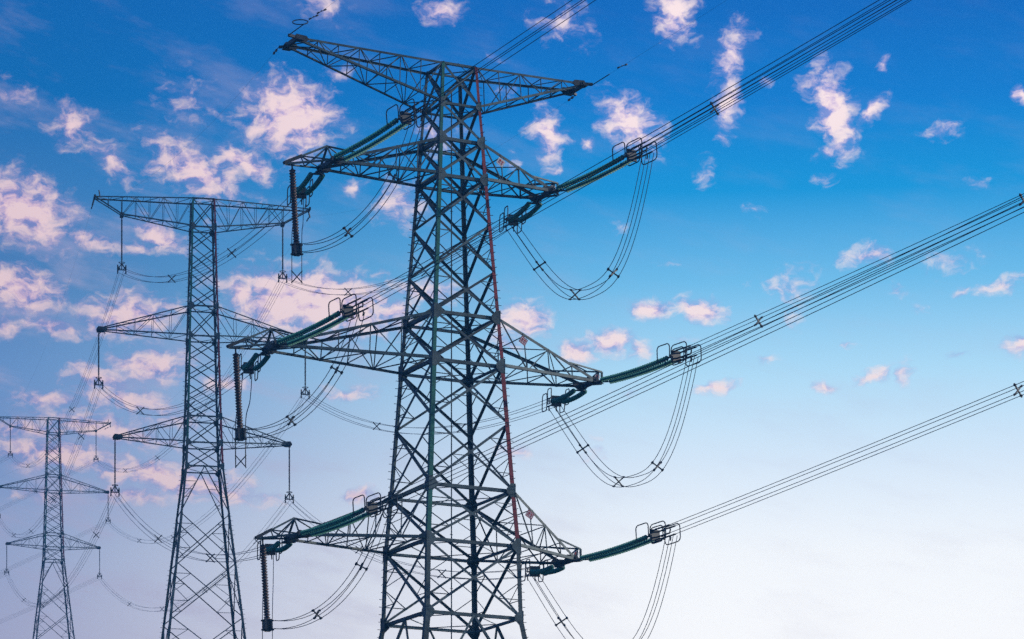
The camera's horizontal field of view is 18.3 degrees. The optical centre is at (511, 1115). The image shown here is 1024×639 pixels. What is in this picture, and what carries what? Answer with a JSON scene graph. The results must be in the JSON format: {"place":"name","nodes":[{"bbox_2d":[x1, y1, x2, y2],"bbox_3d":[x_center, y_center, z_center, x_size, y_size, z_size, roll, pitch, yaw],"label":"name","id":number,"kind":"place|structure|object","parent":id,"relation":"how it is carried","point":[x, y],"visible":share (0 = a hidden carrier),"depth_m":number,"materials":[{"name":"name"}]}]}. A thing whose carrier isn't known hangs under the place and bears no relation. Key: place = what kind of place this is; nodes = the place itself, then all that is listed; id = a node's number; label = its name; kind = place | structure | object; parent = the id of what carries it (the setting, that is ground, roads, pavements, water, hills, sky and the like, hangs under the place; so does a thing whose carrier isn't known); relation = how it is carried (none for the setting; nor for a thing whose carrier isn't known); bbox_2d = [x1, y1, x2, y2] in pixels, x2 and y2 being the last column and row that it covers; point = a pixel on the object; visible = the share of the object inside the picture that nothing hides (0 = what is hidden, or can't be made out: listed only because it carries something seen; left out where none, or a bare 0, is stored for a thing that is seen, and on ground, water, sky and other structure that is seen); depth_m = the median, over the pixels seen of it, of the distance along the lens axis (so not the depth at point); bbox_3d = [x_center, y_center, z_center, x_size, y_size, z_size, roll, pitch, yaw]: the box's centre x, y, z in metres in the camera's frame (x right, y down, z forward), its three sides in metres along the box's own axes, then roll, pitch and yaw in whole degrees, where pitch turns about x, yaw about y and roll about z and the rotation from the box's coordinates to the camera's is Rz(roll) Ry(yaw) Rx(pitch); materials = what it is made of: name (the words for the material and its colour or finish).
{"place":"outdoors","nodes":[
{"label":"outdoors","id":0,"kind":"place"},
{"bbox_2d":[0,0,1023,638],"label":"sky","id":1,"kind":"structure","parent":0,"point":[908,129],"materials":[{"name":"blue"}]},
{"bbox_3d":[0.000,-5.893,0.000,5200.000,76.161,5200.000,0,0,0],"label":"ground","id":2,"kind":"structure","parent":0,"visible":0},
{"bbox_2d":[0,416,110,638],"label":"lattice pylon","id":3,"kind":"object","parent":2,"relation":"on","point":[61,530],"visible":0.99,"depth_m":533.69,"materials":[{"name":"metal"}]},
{"bbox_2d":[4,545,8,574],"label":"suspension insulator","id":4,"kind":"object","parent":3,"relation":"hanging from","point":[6,562],"visible":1,"depth_m":531.99,"materials":[{"name":"grey"}]},
{"bbox_2d":[6,495,116,606],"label":"wire bundle","id":5,"kind":"object","parent":4,"relation":"hanging from","point":[77,563],"visible":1,"depth_m":326.87,"materials":[{"name":"metal"}]},
{"bbox_2d":[8,427,12,457],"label":"suspension insulator","id":6,"kind":"object","parent":3,"relation":"hanging from","point":[10,453],"visible":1,"depth_m":532.14,"materials":[{"name":"grey"}]},
{"bbox_2d":[9,270,123,467],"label":"wire bundle","id":7,"kind":"object","parent":6,"relation":"hanging from","point":[80,382],"visible":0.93,"depth_m":339.49,"materials":[{"name":"metal"}]},
{"bbox_2d":[97,549,101,578],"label":"suspension insulator","id":8,"kind":"object","parent":3,"relation":"hanging from","point":[100,574],"visible":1,"depth_m":535.93,"materials":[{"name":"grey"}]},
{"bbox_2d":[1,579,96,622],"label":"wire bundle","id":9,"kind":"object","parent":8,"relation":"attached to","point":[47,600],"visible":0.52,"depth_m":551.85,"materials":[{"name":"metal"}]},
{"bbox_2d":[99,500,290,611],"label":"wire bundle","id":10,"kind":"object","parent":8,"relation":"hanging from","point":[219,574],"visible":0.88,"depth_m":346.54,"materials":[{"name":"metal"}]},
{"bbox_2d":[92,190,310,638],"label":"lattice pylon","id":11,"kind":"object","parent":2,"relation":"on","point":[190,305],"visible":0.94,"depth_m":282.60,"materials":[{"name":"metal"}]},
{"bbox_2d":[94,331,102,388],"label":"suspension insulator","id":12,"kind":"object","parent":11,"relation":"hanging from","point":[98,379],"visible":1,"depth_m":281.07,"materials":[{"name":"grey"}]},
{"bbox_2d":[110,439,119,496],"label":"suspension insulator","id":13,"kind":"object","parent":11,"relation":"hanging from","point":[115,488],"visible":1,"depth_m":281.38,"materials":[{"name":"grey"}]},
{"bbox_2d":[117,217,126,273],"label":"suspension insulator","id":14,"kind":"object","parent":11,"relation":"hanging from","point":[121,265],"visible":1,"depth_m":281.49,"materials":[{"name":"grey"}]},
{"bbox_2d":[278,226,287,282],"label":"suspension insulator","id":15,"kind":"object","parent":11,"relation":"hanging from","point":[282,274],"visible":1,"depth_m":284.43,"materials":[{"name":"grey"}]},
{"bbox_2d":[285,446,293,502],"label":"suspension insulator","id":16,"kind":"object","parent":11,"relation":"hanging from","point":[289,494],"visible":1,"depth_m":284.55,"materials":[{"name":"grey"}]},
{"bbox_2d":[300,349,309,398],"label":"suspension insulator","id":17,"kind":"object","parent":11,"relation":"hanging from","point":[302,393],"visible":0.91,"depth_m":284.85,"materials":[{"name":"grey"}]},
{"bbox_2d":[226,33,603,638],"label":"lattice pylon","id":18,"kind":"object","parent":2,"relation":"on","point":[427,537],"visible":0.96,"depth_m":175.87,"materials":[{"name":"metal"}]},
{"bbox_2d":[137,47,278,184],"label":"earth wire","id":19,"kind":"object","parent":18,"relation":"attached to","point":[276,50],"visible":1,"depth_m":181.64,"materials":[{"name":"metal"}]},
{"bbox_2d":[233,348,246,440],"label":"jumper insulator","id":20,"kind":"object","parent":18,"relation":"hanging from","point":[240,431],"visible":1,"depth_m":170.72,"materials":[{"name":"ceramic"}]},
{"bbox_2d":[239,353,270,380],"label":"strain insulator set","id":21,"kind":"object","parent":18,"relation":"attached to","point":[249,367],"visible":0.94,"depth_m":177.14,"materials":[{"name":"glass"}]},
{"bbox_2d":[96,374,248,415],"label":"wire bundle","id":22,"kind":"object","parent":21,"relation":"attached to","point":[190,404],"visible":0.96,"depth_m":216.94,"materials":[{"name":"metal"}]},
{"bbox_2d":[235,373,251,467],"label":"jumper loop","id":23,"kind":"object","parent":21,"relation":"hanging from","point":[245,428],"visible":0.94,"depth_m":171.26,"materials":[{"name":"metal"}]},
{"bbox_2d":[259,539,273,631],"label":"jumper insulator","id":24,"kind":"object","parent":18,"relation":"hanging from","point":[265,621],"visible":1,"depth_m":171.42,"materials":[{"name":"ceramic"}]},
{"bbox_2d":[257,536,292,560],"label":"strain insulator set","id":25,"kind":"object","parent":18,"relation":"attached to","point":[272,549],"visible":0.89,"depth_m":177.13,"materials":[{"name":"glass"}]},
{"bbox_2d":[112,490,267,562],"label":"wire bundle","id":26,"kind":"object","parent":25,"relation":"attached to","point":[156,537],"visible":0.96,"depth_m":223.91,"materials":[{"name":"metal"}]},
{"bbox_2d":[262,555,273,638],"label":"jumper loop","id":27,"kind":"object","parent":25,"relation":"hanging from","point":[272,602],"visible":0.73,"depth_m":172.27,"materials":[{"name":"metal"}]},
{"bbox_2d":[289,164,303,256],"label":"jumper insulator","id":28,"kind":"object","parent":18,"relation":"hanging from","point":[296,247],"visible":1,"depth_m":172.20,"materials":[{"name":"ceramic"}]},
{"bbox_2d":[287,172,324,206],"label":"strain insulator set","id":29,"kind":"object","parent":18,"relation":"attached to","point":[302,192],"visible":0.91,"depth_m":178.16,"materials":[{"name":"glass"}]},
{"bbox_2d":[120,203,290,282],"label":"wire bundle","id":30,"kind":"object","parent":29,"relation":"attached to","point":[230,253],"visible":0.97,"depth_m":215.08,"materials":[{"name":"metal"}]},
{"bbox_2d":[291,199,303,282],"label":"jumper loop","id":31,"kind":"object","parent":29,"relation":"hanging from","point":[301,255],"visible":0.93,"depth_m":172.61,"materials":[{"name":"metal"}]},
{"bbox_2d":[288,2,333,35],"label":"earth wire","id":32,"kind":"object","parent":18,"relation":"attached to","point":[305,20],"visible":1,"depth_m":170.24,"materials":[{"name":"metal"}]},
{"bbox_2d":[276,294,373,345],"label":"strain insulator set","id":33,"kind":"object","parent":18,"relation":"attached to","point":[346,312],"visible":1,"depth_m":167.00,"materials":[{"name":"glass"}]},
{"bbox_2d":[244,309,364,437],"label":"jumper loop","id":34,"kind":"object","parent":33,"relation":"hanging from","point":[293,417],"visible":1,"depth_m":167.19,"materials":[{"name":"metal"}]},
{"bbox_2d":[361,0,907,307],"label":"wire bundle","id":35,"kind":"object","parent":33,"relation":"attached to","point":[638,146],"visible":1,"depth_m":148.37,"materials":[{"name":"metal"}]},
{"bbox_2d":[300,492,397,536],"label":"strain insulator set","id":36,"kind":"object","parent":18,"relation":"attached to","point":[370,507],"visible":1,"depth_m":167.41,"materials":[{"name":"glass"}]},
{"bbox_2d":[267,507,388,628],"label":"jumper loop","id":37,"kind":"object","parent":36,"relation":"hanging from","point":[319,610],"visible":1,"depth_m":167.66,"materials":[{"name":"metal"}]},
{"bbox_2d":[385,196,1023,506],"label":"wire bundle","id":38,"kind":"object","parent":36,"relation":"attached to","point":[718,347],"visible":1,"depth_m":145.89,"materials":[{"name":"metal"}]},
{"bbox_2d":[333,98,431,161],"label":"strain insulator set","id":39,"kind":"object","parent":18,"relation":"attached to","point":[404,118],"visible":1,"depth_m":168.42,"materials":[{"name":"glass"}]},
{"bbox_2d":[298,114,422,252],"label":"jumper loop","id":40,"kind":"object","parent":39,"relation":"hanging from","point":[348,231],"visible":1,"depth_m":168.77,"materials":[{"name":"metal"}]},
{"bbox_2d":[419,0,594,112],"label":"wire bundle","id":41,"kind":"object","parent":39,"relation":"attached to","point":[505,53],"visible":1,"depth_m":160.96,"materials":[{"name":"metal"}]},
{"bbox_2d":[329,96,573,214],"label":"earth wire","id":42,"kind":"object","parent":18,"relation":"attached to","point":[572,97],"visible":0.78,"depth_m":190.35,"materials":[{"name":"metal"}]},
{"bbox_2d":[496,157,504,166],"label":"number plate","id":43,"kind":"object","parent":18,"relation":"hanging from","point":[500,161],"visible":1,"depth_m":176.45,"materials":[{"name":"white metal"}]},
{"bbox_2d":[499,201,541,233],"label":"strain insulator set","id":44,"kind":"object","parent":18,"relation":"attached to","point":[522,218],"visible":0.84,"depth_m":185.00,"materials":[{"name":"glass"}]},
{"bbox_2d":[282,222,509,295],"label":"wire bundle","id":45,"kind":"object","parent":44,"relation":"attached to","point":[390,280],"visible":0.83,"depth_m":230.81,"materials":[{"name":"metal"}]},
{"bbox_2d":[519,333,527,345],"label":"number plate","id":46,"kind":"object","parent":18,"relation":"hanging from","point":[523,340],"visible":1,"depth_m":176.57,"materials":[{"name":"white metal"}]},
{"bbox_2d":[525,509,534,519],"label":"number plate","id":47,"kind":"object","parent":18,"relation":"hanging from","point":[529,514],"visible":1,"depth_m":176.18,"materials":[{"name":"white metal"}]},
{"bbox_2d":[521,559,564,581],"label":"strain insulator set","id":48,"kind":"object","parent":18,"relation":"attached to","point":[535,571],"visible":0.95,"depth_m":185.44,"materials":[{"name":"metal"}]},
{"bbox_2d":[292,502,529,579],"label":"wire bundle","id":49,"kind":"object","parent":48,"relation":"attached to","point":[415,565],"visible":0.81,"depth_m":220.44,"materials":[{"name":"metal"}]},
{"bbox_2d":[528,533,677,638],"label":"jumper loop","id":50,"kind":"object","parent":48,"relation":"hanging from","point":[561,621],"visible":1,"depth_m":175.44,"materials":[{"name":"metal"}]},
{"bbox_2d":[542,387,586,412],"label":"strain insulator set","id":51,"kind":"object","parent":18,"relation":"attached to","point":[559,401],"visible":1,"depth_m":186.15,"materials":[{"name":"metal"}]},
{"bbox_2d":[305,393,553,434],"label":"wire bundle","id":52,"kind":"object","parent":51,"relation":"attached to","point":[374,423],"visible":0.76,"depth_m":232.37,"materials":[{"name":"metal"}]},
{"bbox_2d":[549,357,697,486],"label":"jumper loop","id":53,"kind":"object","parent":51,"relation":"hanging from","point":[622,477],"visible":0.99,"depth_m":178.28,"materials":[{"name":"metal"}]},
{"bbox_2d":[555,137,657,192],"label":"strain insulator set","id":54,"kind":"object","parent":18,"relation":"attached to","point":[591,179],"visible":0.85,"depth_m":174.53,"materials":[{"name":"glass"}]},
{"bbox_2d":[506,152,653,299],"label":"jumper loop","id":55,"kind":"object","parent":54,"relation":"hanging from","point":[608,269],"visible":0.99,"depth_m":176.06,"materials":[{"name":"metal"}]},
{"bbox_2d":[646,0,910,151],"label":"wire bundle","id":56,"kind":"object","parent":54,"relation":"attached to","point":[714,109],"visible":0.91,"depth_m":165.44,"materials":[{"name":"metal"}]},
{"bbox_2d":[578,521,680,561],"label":"strain insulator set","id":57,"kind":"object","parent":18,"relation":"attached to","point":[654,535],"visible":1,"depth_m":174.93,"materials":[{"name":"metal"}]},
{"bbox_2d":[669,381,1023,533],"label":"wire bundle","id":58,"kind":"object","parent":57,"relation":"attached to","point":[1018,391],"visible":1,"depth_m":161.85,"materials":[{"name":"metal"}]},
{"bbox_2d":[598,341,701,383],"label":"strain insulator set","id":59,"kind":"object","parent":18,"relation":"attached to","point":[661,363],"visible":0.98,"depth_m":175.78,"materials":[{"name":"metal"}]},
{"bbox_2d":[690,193,1023,354],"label":"wire bundle","id":60,"kind":"object","parent":59,"relation":"attached to","point":[761,317],"visible":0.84,"depth_m":164.35,"materials":[{"name":"metal"}]},
{"bbox_2d":[593,1,724,84],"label":"earth wire","id":61,"kind":"object","parent":18,"relation":"attached to","point":[637,56],"visible":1,"depth_m":177.77,"materials":[{"name":"metal"}]},
{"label":"suspension insulator","id":62,"kind":"object","parent":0,"visible":0},
{"bbox_2d":[0,460,95,509],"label":"wire bundle","id":63,"kind":"object","parent":62,"relation":"attached to","point":[40,488],"visible":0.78,"depth_m":552.52,"materials":[{"name":"metal"}]},
{"bbox_2d":[97,285,279,472],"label":"wire bundle","id":64,"kind":"object","parent":62,"relation":"hanging from","point":[210,395],"visible":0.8,"depth_m":349.67,"materials":[{"name":"metal"}]},
{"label":"suspension insulator","id":65,"kind":"object","parent":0,"visible":0},
{"bbox_2d":[1,388,100,537],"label":"wire bundle","id":66,"kind":"object","parent":65,"relation":"hanging from","point":[80,436],"visible":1,"depth_m":330.48,"materials":[{"name":"metal"}]},
{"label":"suspension insulator","id":67,"kind":"object","parent":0,"visible":0},
{"bbox_2d":[0,521,106,573],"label":"wire bundle","id":68,"kind":"object","parent":67,"relation":"attached to","point":[53,547],"visible":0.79,"depth_m":553.89,"materials":[{"name":"metal"}]},
{"bbox_2d":[109,396,307,543],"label":"wire bundle","id":69,"kind":"object","parent":67,"relation":"hanging from","point":[230,489],"visible":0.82,"depth_m":341.36,"materials":[{"name":"metal"}]}
]}

